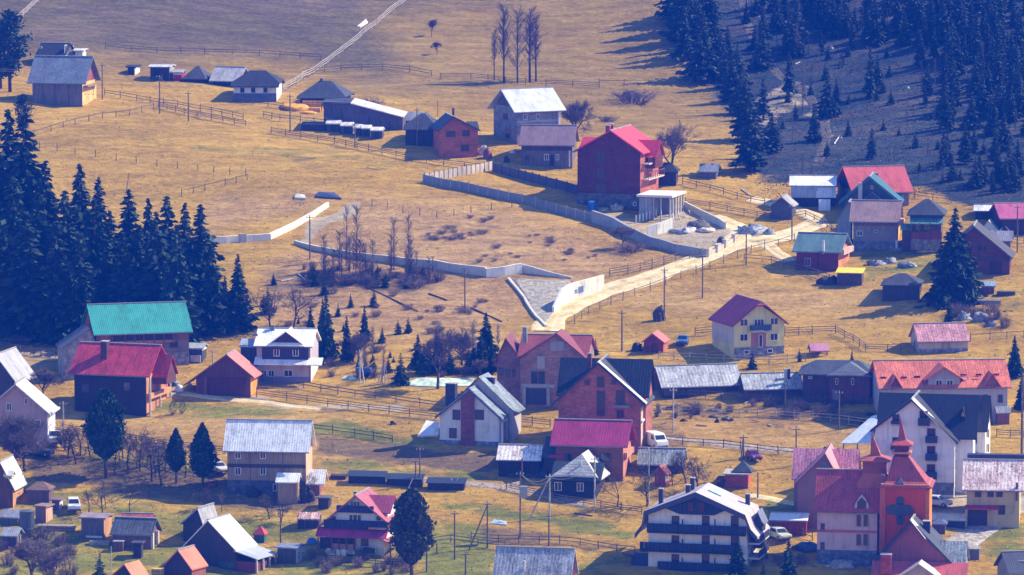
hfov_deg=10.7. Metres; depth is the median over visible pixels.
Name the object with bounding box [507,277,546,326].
apron kerb
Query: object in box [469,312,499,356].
spruce tree
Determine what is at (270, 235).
retaining wall
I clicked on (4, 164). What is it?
spruce tree
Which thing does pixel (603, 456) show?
window
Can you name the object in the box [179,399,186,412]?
thuja shrub
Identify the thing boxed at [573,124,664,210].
brick house
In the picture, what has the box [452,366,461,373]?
bush
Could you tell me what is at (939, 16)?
spruce tree
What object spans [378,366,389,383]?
pole tepee
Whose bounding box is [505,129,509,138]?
window
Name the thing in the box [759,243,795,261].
path
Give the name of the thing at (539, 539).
rail fence
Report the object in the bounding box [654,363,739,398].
slate barn
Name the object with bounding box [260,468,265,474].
window
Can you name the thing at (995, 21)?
spruce tree
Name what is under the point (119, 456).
rail fence
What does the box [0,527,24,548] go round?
field hut
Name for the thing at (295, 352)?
window
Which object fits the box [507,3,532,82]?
bare poplar
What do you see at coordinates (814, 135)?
spruce tree
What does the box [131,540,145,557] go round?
outhouse
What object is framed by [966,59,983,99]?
spruce tree
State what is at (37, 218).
spruce tree
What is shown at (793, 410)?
bush
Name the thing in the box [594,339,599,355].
spruce tree
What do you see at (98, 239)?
spruce tree
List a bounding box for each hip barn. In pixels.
[181,66,211,82]
[296,78,354,103]
[798,360,872,403]
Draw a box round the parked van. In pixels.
[646,430,668,446]
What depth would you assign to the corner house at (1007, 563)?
699.30 m
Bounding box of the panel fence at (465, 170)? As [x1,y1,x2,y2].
[424,160,493,178]
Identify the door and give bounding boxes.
[154,70,159,79]
[207,377,245,395]
[331,124,335,130]
[344,126,348,132]
[363,129,367,135]
[374,131,378,137]
[550,155,553,165]
[651,343,656,351]
[671,554,678,561]
[672,516,678,531]
[672,535,678,549]
[702,516,709,524]
[702,535,709,550]
[702,554,708,568]
[731,516,738,532]
[731,536,738,544]
[754,319,763,324]
[759,334,762,346]
[795,198,805,206]
[832,390,838,399]
[892,414,899,420]
[920,411,927,417]
[927,428,934,435]
[927,446,934,453]
[927,464,934,471]
[942,343,950,348]
[990,261,1001,273]
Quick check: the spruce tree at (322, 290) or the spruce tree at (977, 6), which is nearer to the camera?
the spruce tree at (322, 290)
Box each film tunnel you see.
[341,375,358,379]
[409,378,473,386]
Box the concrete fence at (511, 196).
[423,173,590,221]
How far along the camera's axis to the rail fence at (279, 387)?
782.32 m
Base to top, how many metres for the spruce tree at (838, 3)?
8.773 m
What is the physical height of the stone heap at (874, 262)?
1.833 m
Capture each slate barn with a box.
[492,545,578,574]
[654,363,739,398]
[737,368,802,400]
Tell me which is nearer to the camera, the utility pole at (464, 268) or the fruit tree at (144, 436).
the fruit tree at (144, 436)
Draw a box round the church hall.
[791,416,934,566]
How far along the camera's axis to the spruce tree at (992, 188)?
872.92 m
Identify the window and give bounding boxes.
[6,403,11,410]
[82,384,88,392]
[124,382,129,390]
[170,341,177,347]
[235,452,240,458]
[235,467,240,474]
[260,453,265,458]
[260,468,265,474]
[261,370,266,375]
[268,370,273,376]
[273,349,279,355]
[284,370,292,376]
[292,350,298,355]
[349,514,361,520]
[350,501,359,505]
[361,538,368,545]
[446,131,454,136]
[449,428,456,437]
[452,410,459,419]
[461,144,468,150]
[462,130,469,135]
[475,410,483,419]
[498,367,503,375]
[503,113,507,119]
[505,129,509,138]
[505,369,509,376]
[530,371,545,383]
[544,154,548,159]
[554,482,561,490]
[563,453,570,460]
[577,482,583,491]
[584,380,589,384]
[595,183,605,193]
[596,151,604,162]
[596,168,604,178]
[597,376,603,387]
[597,391,604,415]
[600,452,609,461]
[614,183,619,190]
[616,390,624,403]
[617,410,623,417]
[740,319,747,325]
[740,334,747,340]
[770,317,777,324]
[770,333,777,340]
[805,258,810,265]
[820,542,824,549]
[822,461,827,467]
[856,514,860,526]
[856,534,860,545]
[857,231,862,235]
[863,514,867,526]
[863,534,867,545]
[886,497,913,523]
[936,380,941,384]
[946,380,952,384]
[975,491,980,496]
[987,492,993,496]
[996,492,1002,496]
[998,395,1002,402]
[998,505,1004,514]
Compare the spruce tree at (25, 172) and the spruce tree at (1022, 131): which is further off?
the spruce tree at (1022, 131)
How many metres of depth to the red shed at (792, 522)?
719.15 m
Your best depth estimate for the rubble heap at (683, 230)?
855.12 m
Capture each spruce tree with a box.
[0,109,21,167]
[0,111,60,227]
[0,132,15,256]
[0,176,44,338]
[0,211,57,340]
[21,221,80,341]
[28,160,61,231]
[29,190,52,277]
[37,231,103,345]
[43,190,82,265]
[59,164,93,242]
[72,198,119,302]
[92,177,113,231]
[92,550,106,574]
[101,232,140,302]
[102,210,127,281]
[113,189,145,260]
[129,225,151,300]
[130,211,170,301]
[132,198,154,256]
[144,195,186,263]
[159,224,216,342]
[178,203,196,268]
[181,204,228,317]
[194,245,233,334]
[222,275,228,309]
[224,254,260,333]
[259,287,274,315]
[305,306,314,327]
[316,299,323,335]
[318,276,328,295]
[318,290,340,360]
[339,315,354,361]
[359,306,371,341]
[390,353,410,386]
[393,320,402,334]
[404,318,412,333]
[407,334,420,370]
[414,347,432,374]
[425,340,431,364]
[429,333,444,372]
[442,353,455,373]
[462,350,476,372]
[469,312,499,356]
[470,347,476,372]
[473,334,487,372]
[477,352,485,373]
[484,340,496,373]
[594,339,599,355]
[652,0,674,20]
[658,0,712,42]
[661,0,693,28]
[668,5,695,60]
[675,10,720,81]
[678,0,693,31]
[687,0,711,48]
[698,0,725,37]
[708,19,723,61]
[713,43,729,86]
[715,27,745,65]
[718,53,749,101]
[724,69,756,114]
[726,77,764,137]
[726,535,748,574]
[728,96,767,171]
[729,44,753,84]
[740,0,751,23]
[742,112,768,170]
[746,350,757,369]
[747,24,758,49]
[747,24,776,68]
[749,0,764,14]
[756,5,774,39]
[757,78,772,118]
[758,0,769,5]
[760,559,767,574]
[762,113,783,153]
[767,0,776,9]
[768,0,786,29]
[779,0,789,19]
[779,5,796,51]
[779,51,797,96]
[779,538,799,574]
[782,0,811,45]
[789,27,807,56]
[794,22,799,56]
[796,348,801,361]
[800,0,816,16]
[803,103,823,142]
[813,69,842,117]
[817,30,826,54]
[822,0,831,32]
[831,0,849,14]
[832,79,840,102]
[834,0,858,36]
[847,23,855,48]
[851,7,861,30]
[859,0,873,20]
[860,7,870,39]
[860,48,879,97]
[862,0,886,45]
[865,128,877,158]
[872,55,882,85]
[879,0,894,14]
[881,14,891,38]
[888,0,907,34]
[894,12,913,44]
[905,0,914,22]
[906,0,928,28]
[913,32,927,67]
[913,208,987,309]
[920,83,928,106]
[921,61,933,94]
[924,0,940,12]
[927,27,939,58]
[932,0,948,43]
[932,72,956,114]
[935,0,950,44]
[935,129,949,166]
[936,86,954,128]
[937,52,949,80]
[939,20,959,58]
[940,27,954,64]
[940,56,962,90]
[940,61,948,86]
[942,34,956,71]
[943,296,953,321]
[944,0,954,21]
[944,136,951,163]
[945,105,955,131]
[945,133,954,159]
[945,155,959,180]
[947,57,961,96]
[947,61,961,106]
[948,0,967,30]
[950,33,966,73]
[950,94,956,121]
[951,0,968,16]
[951,19,960,43]
[955,4,971,51]
[956,123,973,164]
[959,90,983,128]
[966,0,974,29]
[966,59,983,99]
[967,157,985,187]
[968,12,985,60]
[970,127,978,151]
[971,49,982,77]
[972,0,984,16]
[973,71,991,115]
[978,155,988,184]
[980,0,992,27]
[982,94,991,118]
[983,60,996,93]
[983,91,1001,135]
[986,0,992,25]
[988,0,1001,40]
[988,127,1000,164]
[988,173,996,193]
[989,143,1002,180]
[991,48,1009,89]
[993,0,1008,26]
[993,26,1008,65]
[995,80,1007,116]
[996,110,1014,148]
[997,140,1021,180]
[998,19,1009,52]
[999,160,1010,188]
[1001,86,1019,122]
[1004,28,1018,70]
[1004,32,1010,53]
[1004,39,1023,82]
[1005,64,1016,100]
[1006,0,1018,10]
[1006,161,1022,191]
[1007,1,1016,25]
[1007,335,1023,378]
[1008,65,1023,103]
[1008,74,1023,116]
[1009,7,1023,43]
[1012,372,1023,410]
[1013,139,1023,175]
[1014,24,1022,44]
[1019,40,1022,59]
[1020,117,1023,135]
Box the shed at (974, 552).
[969,546,980,559]
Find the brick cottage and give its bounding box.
[430,107,479,157]
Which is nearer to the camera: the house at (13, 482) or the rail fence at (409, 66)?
the house at (13, 482)
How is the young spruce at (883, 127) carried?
on the ground at (596, 40)
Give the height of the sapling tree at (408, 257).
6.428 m
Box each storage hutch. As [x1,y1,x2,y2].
[326,120,341,131]
[340,122,353,133]
[355,124,362,135]
[361,125,372,136]
[370,127,384,138]
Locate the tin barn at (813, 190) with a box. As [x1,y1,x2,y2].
[789,175,836,210]
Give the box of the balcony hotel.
[631,477,769,571]
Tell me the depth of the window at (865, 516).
707.15 m
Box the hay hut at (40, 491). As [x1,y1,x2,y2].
[26,481,55,502]
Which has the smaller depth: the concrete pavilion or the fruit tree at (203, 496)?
the fruit tree at (203, 496)
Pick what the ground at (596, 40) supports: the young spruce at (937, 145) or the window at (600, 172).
the young spruce at (937, 145)
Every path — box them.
[181,392,321,410]
[423,478,589,508]
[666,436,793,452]
[738,0,830,161]
[750,493,793,505]
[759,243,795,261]
[946,497,1023,545]
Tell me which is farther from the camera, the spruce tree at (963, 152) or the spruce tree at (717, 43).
the spruce tree at (717, 43)
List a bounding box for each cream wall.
[552,275,603,311]
[647,218,672,235]
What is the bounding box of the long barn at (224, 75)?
[209,66,247,85]
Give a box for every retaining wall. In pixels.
[203,202,328,242]
[522,264,571,278]
[591,210,705,255]
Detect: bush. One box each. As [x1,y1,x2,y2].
[0,537,9,551]
[0,550,15,565]
[9,564,18,574]
[25,522,56,541]
[39,566,52,574]
[50,529,68,546]
[56,566,72,574]
[58,542,74,558]
[69,564,78,574]
[301,278,310,284]
[306,268,319,278]
[306,549,316,559]
[307,261,318,269]
[313,555,325,566]
[317,273,327,282]
[319,558,334,573]
[324,356,338,366]
[326,277,338,283]
[326,279,337,286]
[327,287,338,293]
[327,368,335,376]
[327,554,347,565]
[333,272,361,285]
[337,274,359,285]
[348,269,357,277]
[350,368,365,378]
[351,555,365,567]
[356,546,367,557]
[361,95,385,104]
[361,273,373,284]
[365,363,377,370]
[366,368,379,377]
[367,274,378,283]
[369,279,380,288]
[369,345,385,352]
[370,309,383,316]
[370,561,381,572]
[373,272,397,280]
[381,562,386,571]
[382,553,398,563]
[387,289,399,296]
[391,554,407,566]
[394,272,424,283]
[395,562,414,571]
[399,276,431,288]
[402,303,412,309]
[419,268,434,275]
[423,273,433,283]
[430,267,447,281]
[431,304,446,311]
[436,229,446,233]
[439,370,446,376]
[440,224,459,228]
[445,235,460,239]
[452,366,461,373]
[455,304,474,312]
[458,365,477,374]
[476,229,488,233]
[560,250,575,254]
[597,114,619,121]
[608,88,662,104]
[613,240,652,252]
[653,409,659,416]
[685,403,704,414]
[724,403,734,411]
[749,398,757,405]
[758,396,777,406]
[768,551,783,561]
[773,396,786,404]
[783,404,804,417]
[788,396,807,408]
[790,401,810,411]
[793,553,810,565]
[809,403,828,413]
[818,410,827,418]
[821,395,829,405]
[828,403,840,411]
[828,407,837,418]
[831,399,844,406]
[945,302,967,311]
[950,293,958,304]
[952,306,961,317]
[965,304,980,316]
[979,300,1003,311]
[984,313,996,320]
[992,307,1000,318]
[996,314,1012,328]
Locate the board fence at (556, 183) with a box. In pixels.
[492,161,576,193]
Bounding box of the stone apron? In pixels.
[514,278,570,321]
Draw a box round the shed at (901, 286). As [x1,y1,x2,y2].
[880,273,923,301]
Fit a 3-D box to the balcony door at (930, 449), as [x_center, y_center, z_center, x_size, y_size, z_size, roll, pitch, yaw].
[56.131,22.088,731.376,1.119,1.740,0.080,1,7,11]
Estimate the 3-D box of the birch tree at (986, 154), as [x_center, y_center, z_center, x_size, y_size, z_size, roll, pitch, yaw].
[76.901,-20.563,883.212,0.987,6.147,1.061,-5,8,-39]
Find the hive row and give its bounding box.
[326,548,346,555]
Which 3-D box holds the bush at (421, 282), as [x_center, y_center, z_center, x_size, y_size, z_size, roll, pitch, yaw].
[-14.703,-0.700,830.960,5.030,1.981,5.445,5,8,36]
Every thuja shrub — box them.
[168,400,177,414]
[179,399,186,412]
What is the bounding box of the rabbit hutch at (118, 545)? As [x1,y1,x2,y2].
[112,540,124,551]
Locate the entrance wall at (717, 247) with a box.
[705,234,735,256]
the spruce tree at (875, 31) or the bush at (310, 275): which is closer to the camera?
the bush at (310, 275)
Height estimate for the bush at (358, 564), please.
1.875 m
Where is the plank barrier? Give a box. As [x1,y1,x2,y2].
[501,481,519,488]
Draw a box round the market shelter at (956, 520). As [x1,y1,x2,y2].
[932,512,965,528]
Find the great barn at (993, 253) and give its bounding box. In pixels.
[963,220,1015,274]
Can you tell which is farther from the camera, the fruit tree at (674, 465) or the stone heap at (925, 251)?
the stone heap at (925, 251)
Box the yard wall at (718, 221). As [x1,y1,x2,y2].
[684,201,725,228]
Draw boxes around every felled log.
[365,286,417,311]
[472,307,501,321]
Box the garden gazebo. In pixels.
[807,343,829,356]
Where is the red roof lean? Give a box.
[121,512,155,517]
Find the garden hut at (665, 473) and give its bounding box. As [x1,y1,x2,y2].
[652,463,670,486]
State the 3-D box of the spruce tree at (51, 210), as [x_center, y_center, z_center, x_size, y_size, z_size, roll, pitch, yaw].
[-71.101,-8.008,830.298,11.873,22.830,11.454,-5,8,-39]
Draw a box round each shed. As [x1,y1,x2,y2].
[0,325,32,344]
[0,509,19,525]
[33,503,54,522]
[49,497,64,510]
[73,48,87,55]
[78,512,114,539]
[109,516,161,549]
[112,560,148,574]
[125,65,141,74]
[148,63,175,80]
[161,544,207,574]
[171,69,186,80]
[180,502,217,541]
[183,349,262,397]
[275,542,307,563]
[297,512,321,528]
[306,469,328,495]
[316,495,333,508]
[321,98,407,129]
[406,112,429,122]
[496,443,543,476]
[637,447,686,472]
[769,512,809,535]
[880,273,923,301]
[908,322,970,353]
[969,546,980,559]
[973,204,992,219]
[981,281,996,293]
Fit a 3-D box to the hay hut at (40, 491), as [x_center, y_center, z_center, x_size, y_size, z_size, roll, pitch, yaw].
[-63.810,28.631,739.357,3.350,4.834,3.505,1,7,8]
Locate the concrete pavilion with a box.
[636,190,690,221]
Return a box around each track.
[700,215,750,247]
[746,196,826,221]
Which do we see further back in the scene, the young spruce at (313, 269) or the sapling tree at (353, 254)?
the sapling tree at (353, 254)
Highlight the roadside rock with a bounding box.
[717,236,724,242]
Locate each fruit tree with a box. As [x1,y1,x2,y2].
[49,426,92,463]
[51,423,74,449]
[53,423,85,458]
[63,427,86,455]
[75,429,91,458]
[79,491,93,511]
[89,485,118,512]
[114,439,125,469]
[121,435,156,470]
[122,429,132,458]
[122,431,138,473]
[124,428,157,452]
[124,485,146,511]
[130,437,186,481]
[133,442,173,485]
[135,437,167,477]
[137,436,164,466]
[152,439,188,470]
[161,446,189,477]
[189,486,212,504]
[216,491,227,511]
[240,286,296,326]
[253,494,282,518]
[265,499,295,521]
[283,288,319,326]
[307,472,318,485]
[598,474,623,505]
[627,462,668,506]
[664,451,701,482]
[666,460,683,485]
[677,456,724,486]
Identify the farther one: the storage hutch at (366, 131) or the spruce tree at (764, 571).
the storage hutch at (366, 131)
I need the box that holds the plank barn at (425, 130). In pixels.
[403,113,436,146]
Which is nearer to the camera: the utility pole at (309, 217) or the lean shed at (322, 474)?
the lean shed at (322, 474)
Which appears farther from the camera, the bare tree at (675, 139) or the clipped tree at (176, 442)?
the bare tree at (675, 139)
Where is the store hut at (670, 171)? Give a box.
[658,162,679,185]
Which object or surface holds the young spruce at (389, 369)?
on the ground at (596, 40)
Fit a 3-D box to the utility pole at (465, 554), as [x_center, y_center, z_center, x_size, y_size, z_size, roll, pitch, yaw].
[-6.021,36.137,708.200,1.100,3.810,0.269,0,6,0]
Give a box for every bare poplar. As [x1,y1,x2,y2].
[489,29,497,78]
[493,1,516,82]
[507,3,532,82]
[521,6,540,81]
[521,13,546,81]
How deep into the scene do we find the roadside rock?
849.25 m
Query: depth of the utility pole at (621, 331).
798.40 m
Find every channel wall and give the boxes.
[294,240,486,276]
[486,263,521,276]
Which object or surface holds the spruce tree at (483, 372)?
on the ground at (596, 40)
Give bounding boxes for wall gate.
[239,233,245,242]
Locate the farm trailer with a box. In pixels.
[356,357,378,376]
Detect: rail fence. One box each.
[0,342,57,357]
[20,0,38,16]
[34,103,153,136]
[39,141,245,175]
[48,548,70,574]
[62,423,225,453]
[68,444,225,485]
[104,88,243,117]
[105,42,316,57]
[105,66,156,79]
[158,100,245,125]
[181,174,247,196]
[232,96,283,108]
[256,387,438,416]
[259,376,443,408]
[259,385,298,390]
[263,111,322,122]
[271,126,477,166]
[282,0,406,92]
[307,64,431,75]
[311,552,407,566]
[313,424,392,441]
[387,201,491,217]
[433,534,505,545]
[440,73,599,88]
[471,531,634,552]
[506,480,642,514]
[521,416,550,427]
[574,233,794,322]
[599,77,709,85]
[609,248,703,276]
[652,390,873,404]
[652,403,865,422]
[658,352,805,362]
[665,436,793,453]
[682,177,764,203]
[685,197,770,217]
[695,326,711,333]
[744,253,829,276]
[770,521,812,540]
[784,325,914,351]
[793,210,836,232]
[909,191,969,205]
[970,331,1023,340]
[996,428,1023,437]
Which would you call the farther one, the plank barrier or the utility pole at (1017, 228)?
the utility pole at (1017, 228)
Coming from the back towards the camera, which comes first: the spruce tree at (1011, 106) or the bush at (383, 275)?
the spruce tree at (1011, 106)
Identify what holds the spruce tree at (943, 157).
on the ground at (596, 40)
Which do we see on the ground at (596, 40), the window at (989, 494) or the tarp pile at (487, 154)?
the tarp pile at (487, 154)
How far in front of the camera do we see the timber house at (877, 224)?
844.79 m
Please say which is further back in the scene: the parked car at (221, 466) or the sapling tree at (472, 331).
the sapling tree at (472, 331)
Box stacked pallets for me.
[301,121,325,130]
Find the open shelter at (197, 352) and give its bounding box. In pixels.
[189,342,208,362]
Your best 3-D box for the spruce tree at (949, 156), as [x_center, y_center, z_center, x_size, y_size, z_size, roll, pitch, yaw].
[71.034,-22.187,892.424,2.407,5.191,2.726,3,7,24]
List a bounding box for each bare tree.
[0,409,52,457]
[0,432,49,470]
[5,536,55,574]
[27,366,66,393]
[37,548,76,574]
[346,333,370,361]
[346,344,358,361]
[415,323,463,388]
[427,18,437,36]
[430,356,447,369]
[431,42,442,50]
[446,331,476,364]
[456,350,470,364]
[471,359,488,372]
[561,99,600,135]
[609,225,635,245]
[654,120,698,163]
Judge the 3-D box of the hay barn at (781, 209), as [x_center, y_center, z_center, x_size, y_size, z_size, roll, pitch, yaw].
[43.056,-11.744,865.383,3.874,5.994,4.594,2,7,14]
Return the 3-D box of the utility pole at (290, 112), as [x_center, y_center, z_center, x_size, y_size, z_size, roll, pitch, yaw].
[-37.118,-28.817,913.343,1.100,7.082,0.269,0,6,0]
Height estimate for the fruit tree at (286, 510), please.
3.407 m
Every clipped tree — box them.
[80,387,126,477]
[165,428,186,482]
[187,422,219,487]
[385,487,436,574]
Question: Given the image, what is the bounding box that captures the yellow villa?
[962,453,1023,527]
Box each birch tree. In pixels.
[773,153,775,177]
[790,112,794,137]
[799,80,804,115]
[803,69,806,97]
[817,47,820,74]
[837,59,843,87]
[904,98,909,121]
[917,62,923,89]
[932,98,935,120]
[980,42,984,66]
[984,145,989,164]
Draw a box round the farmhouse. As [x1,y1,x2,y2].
[230,70,284,101]
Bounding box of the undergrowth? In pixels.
[710,0,1023,197]
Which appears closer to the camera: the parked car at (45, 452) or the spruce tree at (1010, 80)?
the parked car at (45, 452)
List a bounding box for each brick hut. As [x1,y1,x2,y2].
[641,330,669,352]
[717,461,753,488]
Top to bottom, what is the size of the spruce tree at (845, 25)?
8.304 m
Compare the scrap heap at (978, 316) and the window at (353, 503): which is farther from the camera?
the scrap heap at (978, 316)
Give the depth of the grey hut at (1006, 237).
842.53 m
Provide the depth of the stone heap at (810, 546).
713.04 m
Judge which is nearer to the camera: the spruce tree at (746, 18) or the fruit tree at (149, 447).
the fruit tree at (149, 447)
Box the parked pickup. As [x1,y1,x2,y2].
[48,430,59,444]
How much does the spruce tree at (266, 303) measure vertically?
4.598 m
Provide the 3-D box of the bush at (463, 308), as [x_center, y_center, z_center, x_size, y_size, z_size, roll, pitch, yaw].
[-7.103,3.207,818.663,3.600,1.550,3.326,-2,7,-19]
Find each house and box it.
[0,346,36,395]
[0,377,59,441]
[0,454,27,507]
[27,55,100,106]
[55,301,192,379]
[68,340,178,416]
[223,419,315,503]
[239,324,322,382]
[253,526,268,542]
[315,487,396,555]
[435,372,524,447]
[487,87,566,144]
[494,327,596,406]
[508,418,635,480]
[518,124,579,168]
[550,449,609,497]
[552,353,656,452]
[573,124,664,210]
[708,294,788,359]
[792,231,853,270]
[836,165,913,205]
[839,172,904,207]
[849,199,904,251]
[868,358,1011,423]
[870,513,969,574]
[901,199,946,251]
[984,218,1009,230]
[989,202,1023,234]
[993,550,1023,574]
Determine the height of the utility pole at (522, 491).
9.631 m
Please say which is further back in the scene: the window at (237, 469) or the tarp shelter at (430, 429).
the tarp shelter at (430, 429)
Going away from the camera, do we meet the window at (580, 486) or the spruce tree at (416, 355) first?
the window at (580, 486)
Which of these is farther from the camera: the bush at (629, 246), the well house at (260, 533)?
the bush at (629, 246)
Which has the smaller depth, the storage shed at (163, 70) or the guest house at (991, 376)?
the guest house at (991, 376)
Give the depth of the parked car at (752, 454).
746.43 m
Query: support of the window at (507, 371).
in the unfinished house at (528, 365)
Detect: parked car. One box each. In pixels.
[26,444,54,456]
[66,497,80,511]
[211,461,226,472]
[676,335,688,344]
[745,449,762,460]
[769,526,791,540]
[932,494,952,507]
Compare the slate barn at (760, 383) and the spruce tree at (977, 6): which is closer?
the slate barn at (760, 383)
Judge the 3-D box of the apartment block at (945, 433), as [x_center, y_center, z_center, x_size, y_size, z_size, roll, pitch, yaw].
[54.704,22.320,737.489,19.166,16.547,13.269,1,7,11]
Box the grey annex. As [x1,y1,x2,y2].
[836,199,852,241]
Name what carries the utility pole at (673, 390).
on the ground at (596, 40)
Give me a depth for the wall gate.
852.76 m
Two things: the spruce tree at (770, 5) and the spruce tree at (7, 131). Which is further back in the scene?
the spruce tree at (770, 5)
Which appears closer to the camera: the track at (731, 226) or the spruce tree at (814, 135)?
the track at (731, 226)
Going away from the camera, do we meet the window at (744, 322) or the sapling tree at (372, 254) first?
the window at (744, 322)
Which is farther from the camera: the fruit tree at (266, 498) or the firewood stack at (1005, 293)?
the firewood stack at (1005, 293)
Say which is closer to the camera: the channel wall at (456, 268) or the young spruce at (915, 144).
the channel wall at (456, 268)
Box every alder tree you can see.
[340,205,352,258]
[350,204,366,267]
[387,215,397,269]
[402,213,416,262]
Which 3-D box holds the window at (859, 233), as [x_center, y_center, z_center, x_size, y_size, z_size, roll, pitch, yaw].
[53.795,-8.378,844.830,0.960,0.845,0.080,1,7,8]
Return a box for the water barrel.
[588,201,595,209]
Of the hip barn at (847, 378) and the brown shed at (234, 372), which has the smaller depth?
the hip barn at (847, 378)
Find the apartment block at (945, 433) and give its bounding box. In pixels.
[840,390,992,497]
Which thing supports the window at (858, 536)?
in the church hall
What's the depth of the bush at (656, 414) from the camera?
765.33 m
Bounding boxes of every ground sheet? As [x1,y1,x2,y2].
[294,193,305,199]
[315,192,340,199]
[357,19,367,27]
[490,519,506,524]
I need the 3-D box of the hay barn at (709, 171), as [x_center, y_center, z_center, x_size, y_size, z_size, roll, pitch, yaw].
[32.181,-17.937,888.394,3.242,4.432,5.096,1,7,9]
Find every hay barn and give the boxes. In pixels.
[35,42,74,55]
[698,164,721,178]
[769,193,798,219]
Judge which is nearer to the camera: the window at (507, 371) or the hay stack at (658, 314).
the window at (507, 371)
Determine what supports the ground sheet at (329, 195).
on the ground at (596, 40)
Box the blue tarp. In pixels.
[305,537,316,544]
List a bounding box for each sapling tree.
[317,232,329,268]
[319,245,329,275]
[329,254,335,276]
[330,247,338,275]
[335,229,344,269]
[336,241,345,275]
[344,236,352,264]
[345,237,354,272]
[348,242,357,269]
[352,248,357,269]
[355,237,363,269]
[357,242,369,281]
[360,332,366,361]
[361,244,368,269]
[361,338,369,364]
[366,239,378,277]
[368,324,375,352]
[380,345,389,375]
[383,234,397,270]
[386,254,392,273]
[403,249,407,271]
[404,238,415,268]
[408,254,415,276]
[414,250,419,273]
[434,319,442,337]
[469,318,478,348]
[494,323,499,343]
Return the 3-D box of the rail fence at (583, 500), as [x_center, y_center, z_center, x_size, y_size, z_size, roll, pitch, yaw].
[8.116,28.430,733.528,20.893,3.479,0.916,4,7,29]
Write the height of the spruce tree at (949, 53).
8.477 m
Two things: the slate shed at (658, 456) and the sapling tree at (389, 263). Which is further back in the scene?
the sapling tree at (389, 263)
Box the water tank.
[19,509,34,537]
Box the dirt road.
[531,220,828,330]
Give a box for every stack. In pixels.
[37,524,76,530]
[89,540,109,544]
[151,568,163,574]
[299,111,316,113]
[302,100,323,107]
[308,107,322,111]
[346,470,387,483]
[385,473,424,487]
[426,477,467,489]
[652,305,665,321]
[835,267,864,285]
[974,299,1000,303]
[997,291,1014,295]
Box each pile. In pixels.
[168,380,177,386]
[174,384,183,391]
[300,489,315,502]
[330,473,346,479]
[483,147,491,158]
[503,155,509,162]
[630,342,641,351]
[816,275,836,285]
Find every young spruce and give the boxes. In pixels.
[270,271,276,285]
[307,263,317,278]
[310,271,318,286]
[334,303,340,316]
[347,293,353,307]
[368,289,376,307]
[369,353,376,367]
[377,327,385,343]
[378,271,389,287]
[384,358,392,373]
[402,280,409,288]
[784,92,792,102]
[791,102,798,118]
[807,82,814,95]
[821,61,829,80]
[823,141,829,156]
[825,47,831,60]
[839,52,844,65]
[844,46,850,56]
[844,117,851,136]
[873,89,879,100]
[879,82,886,92]
[879,118,886,130]
[883,45,889,57]
[885,62,892,77]
[886,90,895,104]
[911,131,921,148]
[935,141,939,149]
[957,168,963,180]
[965,79,970,92]
[980,139,985,153]
[983,165,990,177]
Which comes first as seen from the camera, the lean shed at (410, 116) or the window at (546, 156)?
the window at (546, 156)
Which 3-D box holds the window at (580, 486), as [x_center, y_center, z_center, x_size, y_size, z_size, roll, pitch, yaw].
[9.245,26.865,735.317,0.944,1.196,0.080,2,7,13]
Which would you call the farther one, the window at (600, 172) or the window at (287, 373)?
the window at (600, 172)
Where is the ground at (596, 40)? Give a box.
[0,0,1023,574]
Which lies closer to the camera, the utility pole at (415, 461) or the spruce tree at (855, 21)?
the utility pole at (415, 461)
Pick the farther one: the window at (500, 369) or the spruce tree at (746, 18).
the spruce tree at (746, 18)
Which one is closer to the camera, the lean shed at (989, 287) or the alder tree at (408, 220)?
the lean shed at (989, 287)
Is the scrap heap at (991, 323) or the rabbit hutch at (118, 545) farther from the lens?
the scrap heap at (991, 323)
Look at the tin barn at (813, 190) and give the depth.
869.35 m
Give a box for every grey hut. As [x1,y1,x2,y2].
[932,519,947,533]
[990,230,1013,246]
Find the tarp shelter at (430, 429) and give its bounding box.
[418,420,438,437]
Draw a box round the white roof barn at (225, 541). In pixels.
[181,513,276,572]
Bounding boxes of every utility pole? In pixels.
[99,63,104,99]
[159,75,159,113]
[185,91,190,120]
[276,507,284,542]
[289,94,292,131]
[306,215,312,258]
[354,123,357,147]
[356,349,364,382]
[386,537,392,574]
[412,459,419,486]
[414,108,419,146]
[416,447,420,476]
[450,511,458,559]
[461,266,468,305]
[461,552,469,574]
[468,501,490,549]
[508,414,508,443]
[516,471,526,537]
[528,474,553,519]
[545,513,552,545]
[591,456,594,510]
[621,311,622,351]
[645,447,652,504]
[661,268,667,314]
[669,388,676,432]
[699,254,705,297]
[740,435,747,460]
[743,227,749,264]
[757,472,758,497]
[781,382,788,408]
[789,205,792,239]
[792,427,799,447]
[835,391,842,429]
[1014,205,1020,252]
[1018,373,1023,453]
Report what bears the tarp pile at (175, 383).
on the ground at (596, 40)
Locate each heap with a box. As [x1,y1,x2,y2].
[204,481,217,486]
[246,487,260,497]
[279,103,309,110]
[478,145,486,155]
[598,207,608,211]
[610,203,623,210]
[670,226,695,233]
[687,220,709,228]
[696,227,714,232]
[721,416,731,420]
[737,223,767,235]
[762,228,776,234]
[791,541,816,552]
[822,559,857,569]
[866,259,886,265]
[881,257,896,263]
[897,261,916,267]
[917,250,937,252]
[957,311,971,320]
[971,311,989,321]
[984,320,996,326]
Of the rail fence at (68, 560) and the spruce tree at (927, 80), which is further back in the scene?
the spruce tree at (927, 80)
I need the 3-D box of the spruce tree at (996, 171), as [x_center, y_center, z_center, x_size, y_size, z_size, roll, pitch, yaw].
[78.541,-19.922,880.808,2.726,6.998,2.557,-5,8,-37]
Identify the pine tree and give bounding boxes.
[0,8,32,91]
[0,17,13,88]
[11,94,35,127]

